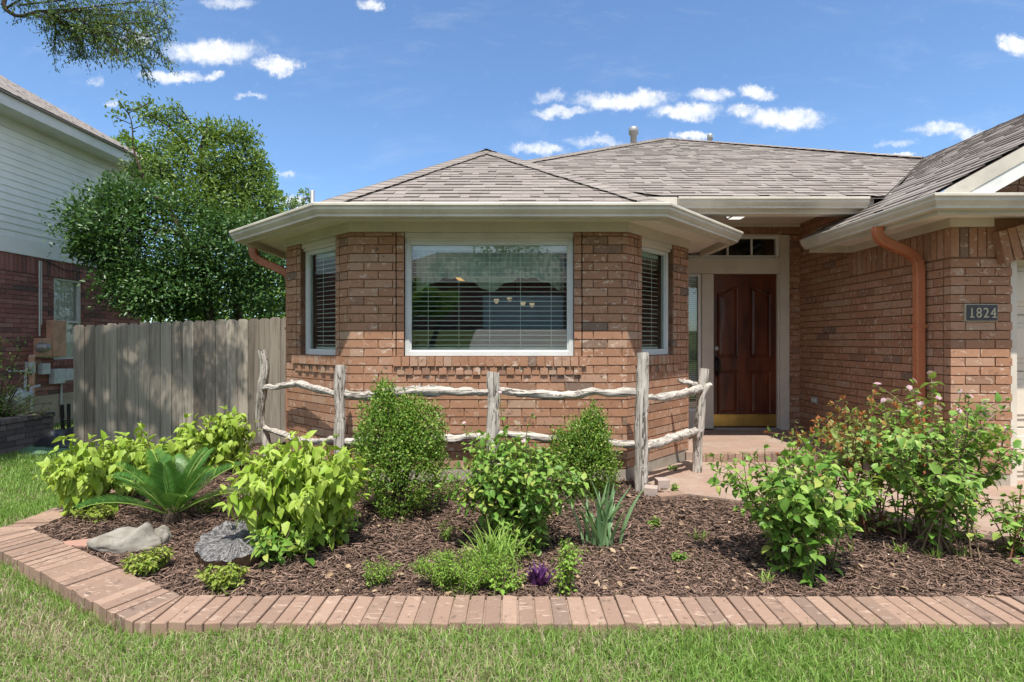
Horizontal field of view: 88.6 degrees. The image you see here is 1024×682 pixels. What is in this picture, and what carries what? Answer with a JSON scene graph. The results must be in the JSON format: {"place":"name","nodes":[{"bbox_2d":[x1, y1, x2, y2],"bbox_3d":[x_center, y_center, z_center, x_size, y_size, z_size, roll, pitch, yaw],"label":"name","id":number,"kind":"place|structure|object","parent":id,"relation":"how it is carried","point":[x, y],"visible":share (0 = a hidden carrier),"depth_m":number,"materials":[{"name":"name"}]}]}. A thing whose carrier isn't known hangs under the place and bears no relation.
{"place":"outdoors","nodes":[
{"label":"outdoors","id":0,"kind":"place"},
{"bbox_2d":[0,419,1023,681],"bbox_3d":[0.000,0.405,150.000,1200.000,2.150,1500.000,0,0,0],"label":"lawn","id":1,"kind":"structure","parent":0,"point":[438,651],"depth_m":2.14,"materials":[{"name":"plant"}]},
{"bbox_2d":[0,412,54,455],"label":"planter wall","id":2,"kind":"structure","parent":1,"relation":"on","point":[19,432],"depth_m":6.98,"materials":[{"name":"grey brick"}]},
{"bbox_2d":[0,334,54,418],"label":"thorny bush","id":3,"kind":"object","parent":2,"relation":"on","point":[8,412],"visible":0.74,"depth_m":7.03,"materials":[{"name":"green plant"}]},
{"bbox_2d":[15,445,70,456],"bbox_3d":[-6.049,1.422,7.062,1.236,0.116,0.866,0,0,0],"label":"tarpaulin","id":4,"kind":"object","parent":1,"relation":"on","point":[32,448],"visible":0.19,"depth_m":6.85,"materials":[{"name":"green plastic"}]},
{"bbox_2d":[33,427,72,446],"bbox_3d":[-5.984,1.275,7.108,0.924,0.230,0.470,0,0,0],"label":"plastic bag","id":5,"kind":"object","parent":4,"relation":"on","point":[47,438],"visible":0.54,"depth_m":6.96,"materials":[{"name":"black plastic"}]},
{"bbox_2d":[60,404,70,428],"bbox_3d":[-6.395,1.215,7.522,0.129,0.631,0.061,0,0,-22],"label":"stake","id":6,"kind":"object","parent":1,"relation":"on","point":[63,419],"visible":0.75,"depth_m":7.51,"materials":[{"name":"black metal"}]},
{"bbox_2d":[0,75,173,424],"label":"neighbour house","id":7,"kind":"structure","parent":1,"relation":"on","point":[49,152],"depth_m":8.91,"materials":[{"name":"brick"}]},
{"bbox_2d":[53,278,80,359],"bbox_3d":[-8.071,-0.390,9.475,0.081,1.480,0.608,0,0,0],"label":"window","id":8,"kind":"structure","parent":7,"relation":"in","point":[67,296],"depth_m":9.59,"materials":[{"name":"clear glass"}]},
{"bbox_2d":[0,0,183,87],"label":"shade tree","id":9,"kind":"object","parent":1,"relation":"on","point":[96,24],"visible":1,"depth_m":5.15,"materials":[{"name":"green plant"}]},
{"bbox_2d":[104,89,165,322],"bbox_3d":[-6.669,-1.528,9.446,0.963,5.922,0.658,0,0,0],"label":"sapling","id":10,"kind":"object","parent":1,"relation":"on","point":[143,145],"visible":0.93,"depth_m":9.38,"materials":[{"name":"green plant"}]},
{"bbox_2d":[110,132,160,184],"bbox_3d":[-18.664,-4.419,26.057,2.714,11.697,2.334,0,0,-28],"label":"tree","id":11,"kind":"object","parent":1,"relation":"on","point":[137,141],"visible":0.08,"depth_m":25.58,"materials":[{"name":"green plant"}]},
{"bbox_2d":[37,167,285,321],"bbox_3d":[-5.615,-0.741,9.032,4.233,4.345,2.611,0,0,0],"label":"evergreen tree","id":12,"kind":"object","parent":1,"relation":"on","point":[158,283],"visible":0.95,"depth_m":8.59,"materials":[{"name":"green plant"}]},
{"bbox_2d":[73,317,285,451],"bbox_3d":[-3.949,0.659,6.813,3.361,1.942,0.154,0,0,0],"label":"board fence","id":13,"kind":"object","parent":1,"relation":"on","point":[159,379],"visible":0.56,"depth_m":6.74,"materials":[{"name":"grey wood"}]},
{"bbox_2d":[117,97,288,320],"bbox_3d":[-5.767,-1.562,9.773,3.158,5.989,2.339,0,0,0],"label":"evergreen tree","id":14,"kind":"object","parent":1,"relation":"on","point":[224,183],"visible":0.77,"depth_m":9.68,"materials":[{"name":"green plant"}]},
{"bbox_2d":[140,262,285,323],"bbox_3d":[-7.873,-0.376,13.335,6.486,3.685,4.113,0,0,0],"label":"evergreen shrub","id":15,"kind":"object","parent":1,"relation":"on","point":[171,322],"visible":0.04,"depth_m":12.86,"materials":[{"name":"green plant"}]},
{"bbox_2d":[250,162,285,291],"bbox_3d":[-8.363,-2.334,18.026,1.485,7.530,1.646,0,0,0],"label":"tree","id":16,"kind":"object","parent":1,"relation":"on","point":[277,186],"visible":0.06,"depth_m":17.95,"materials":[{"name":"green plant"}]},
{"bbox_2d":[279,187,309,213],"bbox_3d":[-7.465,-1.920,18.008,1.524,6.703,1.385,0,0,0],"label":"tree","id":17,"kind":"object","parent":1,"relation":"on","point":[294,202],"visible":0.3,"depth_m":17.90,"materials":[{"name":"green plant"}]},
{"bbox_2d":[254,349,712,492],"bbox_3d":[-0.438,0.733,4.777,4.579,1.300,1.013,0,0,6],"label":"rail fence","id":18,"kind":"object","parent":1,"relation":"on","point":[641,444],"visible":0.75,"depth_m":4.38,"materials":[{"name":"grey wood"}]},
{"bbox_2d":[0,465,1023,638],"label":"brick edging","id":19,"kind":"object","parent":1,"relation":"on","point":[109,592],"visible":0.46,"depth_m":2.42,"materials":[{"name":"brown brick"}]},
{"bbox_2d":[36,442,1023,601],"bbox_3d":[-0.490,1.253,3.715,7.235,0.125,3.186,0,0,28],"label":"mulch","id":20,"kind":"object","parent":1,"relation":"on","point":[696,589],"visible":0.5,"depth_m":2.99,"materials":[{"name":"brown wood"}]},
{"bbox_2d":[62,538,90,547],"bbox_3d":[-2.627,1.269,3.235,0.383,0.062,0.131,0,0,-20],"label":"flagstone","id":21,"kind":"object","parent":20,"relation":"on","point":[81,543],"visible":0.12,"depth_m":3.21,"materials":[{"name":"pink stone"}]},
{"bbox_2d":[32,430,151,518],"bbox_3d":[-3.120,0.988,3.897,0.641,0.643,0.644,0,0,20],"label":"lime shrub","id":22,"kind":"object","parent":20,"relation":"on","point":[74,479],"visible":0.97,"depth_m":3.77,"materials":[{"name":"green plant"}]},
{"bbox_2d":[70,504,116,523],"bbox_3d":[-2.936,1.223,3.683,0.288,0.175,0.177,0,0,-29],"label":"leafy sprout","id":23,"kind":"object","parent":20,"relation":"on","point":[101,513],"visible":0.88,"depth_m":3.68,"materials":[{"name":"green plant"}]},
{"bbox_2d":[87,522,161,554],"bbox_3d":[-2.350,1.213,3.213,0.426,0.194,0.259,0,0,0],"label":"rock","id":24,"kind":"object","parent":20,"relation":"on","point":[129,539],"visible":0.82,"depth_m":3.13,"materials":[{"name":"grey stone"}]},
{"bbox_2d":[118,544,174,576],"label":"ground cover","id":25,"kind":"object","parent":20,"relation":"on","point":[152,561],"visible":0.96,"depth_m":2.81,"materials":[{"name":"green plant"}]},
{"bbox_2d":[93,422,208,497],"bbox_3d":[-3.008,1.006,4.348,0.842,0.670,0.594,0,0,0],"label":"lime shrub","id":26,"kind":"object","parent":20,"relation":"on","point":[170,446],"visible":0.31,"depth_m":4.29,"materials":[{"name":"green plant"}]},
{"bbox_2d":[73,447,249,525],"bbox_3d":[-2.333,1.035,3.711,1.032,0.564,0.946,0,0,0],"label":"sago palm","id":27,"kind":"object","parent":20,"relation":"on","point":[181,486],"visible":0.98,"depth_m":3.61,"materials":[{"name":"green plant"}]},
{"bbox_2d":[154,525,172,543],"bbox_3d":[-2.193,1.230,3.285,0.116,0.139,0.122,0,0,0],"label":"rock","id":28,"kind":"object","parent":20,"relation":"on","point":[163,532],"visible":0.52,"depth_m":3.26,"materials":[{"name":"grey stone"}]},
{"bbox_2d":[192,494,219,514],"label":"weed","id":29,"kind":"object","parent":20,"relation":"on","point":[209,508],"visible":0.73,"depth_m":3.81,"materials":[{"name":"green plant"}]},
{"bbox_2d":[171,405,259,473],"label":"lime shrub","id":30,"kind":"object","parent":20,"relation":"on","point":[225,436],"visible":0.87,"depth_m":4.86,"materials":[{"name":"green plant"}]},
{"bbox_2d":[194,561,249,596],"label":"ground cover","id":31,"kind":"object","parent":20,"relation":"on","point":[223,579],"visible":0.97,"depth_m":2.65,"materials":[{"name":"green plant"}]},
{"bbox_2d":[193,518,274,568],"bbox_3d":[-1.598,1.217,3.049,0.425,0.256,0.413,0,0,0],"label":"rock","id":32,"kind":"object","parent":20,"relation":"on","point":[225,541],"visible":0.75,"depth_m":2.97,"materials":[{"name":"grey stone"}]},
{"bbox_2d":[244,519,333,570],"bbox_3d":[-1.292,1.170,3.009,0.483,0.306,0.364,0,0,0],"label":"leafy sprout","id":33,"kind":"object","parent":20,"relation":"on","point":[272,545],"visible":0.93,"depth_m":2.97,"materials":[{"name":"green plant"}]},
{"bbox_2d":[211,430,371,555],"bbox_3d":[-1.299,0.931,3.185,0.920,0.781,0.844,0,0,0],"label":"lime shrub","id":34,"kind":"object","parent":20,"relation":"on","point":[308,487],"visible":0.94,"depth_m":3.09,"materials":[{"name":"green plant"}]},
{"bbox_2d":[322,511,362,546],"bbox_3d":[-1.104,1.190,3.287,0.397,0.256,0.270,0,0,15],"label":"leafy sprout","id":35,"kind":"object","parent":20,"relation":"on","point":[344,530],"visible":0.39,"depth_m":3.21,"materials":[{"name":"green plant"}]},
{"bbox_2d":[362,555,402,588],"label":"ground cover","id":36,"kind":"object","parent":20,"relation":"on","point":[380,571],"visible":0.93,"depth_m":2.71,"materials":[{"name":"green plant"}]},
{"bbox_2d":[346,370,457,524],"bbox_3d":[-0.811,0.743,3.743,0.762,1.069,0.762,0,0,-33],"label":"boxwood shrub","id":37,"kind":"object","parent":20,"relation":"on","point":[400,426],"visible":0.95,"depth_m":3.66,"materials":[{"name":"green plant"}]},
{"bbox_2d":[437,516,454,541],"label":"feathery clump","id":38,"kind":"object","parent":20,"relation":"on","point":[446,533],"visible":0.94,"depth_m":3.27,"materials":[{"name":"green plant"}]},
{"bbox_2d":[406,546,521,598],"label":"feathery clump","id":39,"kind":"object","parent":20,"relation":"on","point":[446,569],"visible":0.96,"depth_m":2.64,"materials":[{"name":"green plant"}]},
{"bbox_2d":[456,515,537,571],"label":"daylily clump","id":40,"kind":"object","parent":20,"relation":"on","point":[502,545],"visible":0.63,"depth_m":2.91,"materials":[{"name":"green plant"}]},
{"bbox_2d":[468,424,532,474],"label":"boxwood shrub","id":41,"kind":"object","parent":20,"relation":"on","point":[500,452],"visible":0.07,"depth_m":4.60,"materials":[{"name":"green plant"}]},
{"bbox_2d":[483,570,527,594],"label":"ground cover","id":42,"kind":"object","parent":20,"relation":"on","point":[512,583],"visible":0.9,"depth_m":2.61,"materials":[{"name":"green plant"}]},
{"bbox_2d":[423,391,596,563],"bbox_3d":[-0.014,0.806,3.175,0.854,0.988,0.701,0,0,-33],"label":"lantana bush","id":43,"kind":"object","parent":20,"relation":"on","point":[511,474],"visible":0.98,"depth_m":3.10,"materials":[{"name":"green plant"}]},
{"bbox_2d":[525,561,554,587],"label":"purple plant","id":44,"kind":"object","parent":20,"relation":"on","point":[536,578],"visible":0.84,"depth_m":2.68,"materials":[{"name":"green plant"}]},
{"bbox_2d":[550,538,588,596],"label":"upright plant","id":45,"kind":"object","parent":20,"relation":"on","point":[564,578],"visible":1,"depth_m":2.57,"materials":[{"name":"green plant"}]},
{"bbox_2d":[546,398,625,500],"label":"boxwood shrub","id":46,"kind":"object","parent":20,"relation":"on","point":[594,435],"visible":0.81,"depth_m":4.17,"materials":[{"name":"green plant"}]},
{"bbox_2d":[561,473,644,549],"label":"iris plant","id":47,"kind":"object","parent":20,"relation":"on","point":[601,528],"visible":0.92,"depth_m":3.22,"materials":[{"name":"green plant"}]},
{"bbox_2d":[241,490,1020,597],"bbox_3d":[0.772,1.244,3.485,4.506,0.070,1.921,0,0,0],"label":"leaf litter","id":48,"kind":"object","parent":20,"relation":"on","point":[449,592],"visible":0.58,"depth_m":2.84,"materials":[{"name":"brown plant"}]},
{"bbox_2d":[644,484,657,498],"bbox_3d":[1.119,1.218,4.227,0.105,0.095,0.100,0,0,20],"label":"loose brick","id":49,"kind":"object","parent":20,"relation":"on","point":[650,490],"visible":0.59,"depth_m":4.19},
{"bbox_2d":[646,516,661,528],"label":"seedling","id":50,"kind":"object","parent":20,"relation":"on","point":[655,521],"visible":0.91,"depth_m":3.55,"materials":[{"name":"green plant"}]},
{"bbox_2d":[656,491,686,500],"bbox_3d":[1.261,1.244,4.181,0.240,0.061,0.100,0,0,-17],"label":"loose brick","id":51,"kind":"object","parent":20,"relation":"on","point":[669,495],"visible":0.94,"depth_m":4.15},
{"bbox_2d":[670,550,689,561],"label":"seedling","id":52,"kind":"object","parent":20,"relation":"on","point":[677,555],"visible":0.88,"depth_m":3.00,"materials":[{"name":"green plant"}]},
{"bbox_2d":[693,530,709,541],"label":"cut stubs","id":53,"kind":"object","parent":20,"relation":"on","point":[702,536],"visible":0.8,"depth_m":3.31,"materials":[{"name":"green plant"}]},
{"bbox_2d":[758,568,775,582],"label":"grass tuft","id":54,"kind":"object","parent":20,"relation":"on","point":[766,577],"visible":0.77,"depth_m":2.75,"materials":[{"name":"green plant"}]},
{"bbox_2d":[704,426,892,586],"bbox_3d":[1.531,0.880,2.870,0.948,0.844,0.700,0,0,0],"label":"broadleaf bush","id":55,"kind":"object","parent":20,"relation":"on","point":[795,500],"visible":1,"depth_m":2.77,"materials":[{"name":"green plant"}]},
{"bbox_2d":[764,389,938,538],"bbox_3d":[2.265,0.807,3.494,0.966,0.952,0.821,0,0,0],"label":"firebush","id":56,"kind":"object","parent":20,"relation":"on","point":[835,438],"visible":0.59,"depth_m":3.39,"materials":[{"name":"green plant"}]},
{"bbox_2d":[886,541,910,554],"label":"grass tuft","id":57,"kind":"object","parent":20,"relation":"on","point":[897,549],"visible":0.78,"depth_m":3.10,"materials":[{"name":"green plant"}]},
{"bbox_2d":[832,370,1023,560],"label":"lantana bush","id":58,"kind":"object","parent":20,"relation":"on","point":[948,492],"visible":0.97,"depth_m":3.11,"materials":[{"name":"green plant"}]},
{"bbox_2d":[922,546,943,558],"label":"grass tuft","id":59,"kind":"object","parent":20,"relation":"on","point":[938,554],"visible":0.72,"depth_m":3.04,"materials":[{"name":"green plant"}]},
{"bbox_2d":[949,545,973,558],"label":"cut stubs","id":60,"kind":"object","parent":20,"relation":"on","point":[960,554],"visible":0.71,"depth_m":3.05,"materials":[{"name":"green plant"}]},
{"bbox_2d":[972,484,1023,564],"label":"lantana sprig","id":61,"kind":"object","parent":20,"relation":"on","point":[1015,523],"visible":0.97,"depth_m":3.08,"materials":[{"name":"green plant"}]},
{"bbox_2d":[229,113,1023,485],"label":"brick house","id":62,"kind":"structure","parent":1,"relation":"on","point":[771,287],"depth_m":4.93,"materials":[{"name":"brick"}]},
{"bbox_2d":[306,246,336,354],"bbox_3d":[-1.785,-0.379,5.116,0.656,1.027,0.160,0,0,41],"label":"window","id":63,"kind":"structure","parent":62,"relation":"in","point":[329,252],"depth_m":5.25,"materials":[{"name":"metal"}]},
{"bbox_2d":[405,241,572,355],"bbox_3d":[-0.204,-0.379,4.813,1.505,1.027,0.276,0,0,0],"label":"window","id":64,"kind":"structure","parent":62,"relation":"in","point":[488,264],"depth_m":4.80,"materials":[{"name":"metal"}]},
{"bbox_2d":[494,280,534,307],"bbox_3d":[0.036,-0.821,7.600,0.558,0.690,0.354,0,0,9],"label":"chandelier","id":65,"kind":"object","parent":62,"relation":"hanging from","point":[515,298],"visible":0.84,"depth_m":7.59,"materials":[{"name":"white metal"}]},
{"bbox_2d":[641,246,667,354],"bbox_3d":[1.320,-0.379,5.137,0.160,1.027,0.606,0,0,44],"label":"window","id":66,"kind":"structure","parent":62,"relation":"in","point":[648,253],"depth_m":5.28,"materials":[{"name":"metal"}]},
{"bbox_2d":[689,236,778,257],"bbox_3d":[2.705,-1.215,6.827,1.510,0.280,0.050,0,0,0],"label":"transom window","id":67,"kind":"structure","parent":62,"relation":"in","point":[776,238],"depth_m":6.80,"materials":[{"name":"white glass"}]},
{"bbox_2d":[714,275,775,426],"bbox_3d":[3.020,0.130,6.821,0.836,1.990,0.117,0,0,0],"label":"door","id":68,"kind":"structure","parent":62,"relation":"in","point":[744,305],"depth_m":6.83,"materials":[{"name":"red wood"}]},
{"bbox_2d":[1017,261,1023,479],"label":"garage door","id":69,"kind":"structure","parent":62,"relation":"in","point":[1020,264],"depth_m":4.62,"materials":[{"name":"beige metal"}]},
{"bbox_2d":[685,430,875,461],"bbox_3d":[2.778,1.227,6.067,1.956,0.167,1.465,0,0,0],"label":"porch","id":70,"kind":"object","parent":1,"relation":"on","point":[730,445],"visible":0.25,"depth_m":5.82,"materials":[{"name":"concrete"}]},
{"bbox_2d":[0,0,1023,322],"label":"sky","id":71,"kind":"structure","parent":0,"point":[346,96],"materials":[{"name":"blue"}]},
{"bbox_2d":[626,460,1023,544],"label":"walkway","id":72,"kind":"structure","parent":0,"point":[685,478],"depth_m":4.36,"materials":[{"name":"beige concrete"}]},
{"bbox_2d":[654,477,669,488],"bbox_3d":[1.265,1.212,4.429,0.100,0.105,0.100,0,0,-3],"label":"loose brick","id":73,"kind":"object","parent":72,"relation":"on","point":[662,482],"visible":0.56,"depth_m":4.38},
{"bbox_2d":[667,465,678,470],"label":"weed","id":74,"kind":"object","parent":72,"relation":"on","point":[670,468],"visible":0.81,"depth_m":5.00,"materials":[{"name":"green plant"}]},
{"bbox_2d":[671,483,679,490],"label":"weed","id":75,"kind":"object","parent":72,"relation":"on","point":[674,487],"visible":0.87,"depth_m":4.31,"materials":[{"name":"green plant"}]}
]}

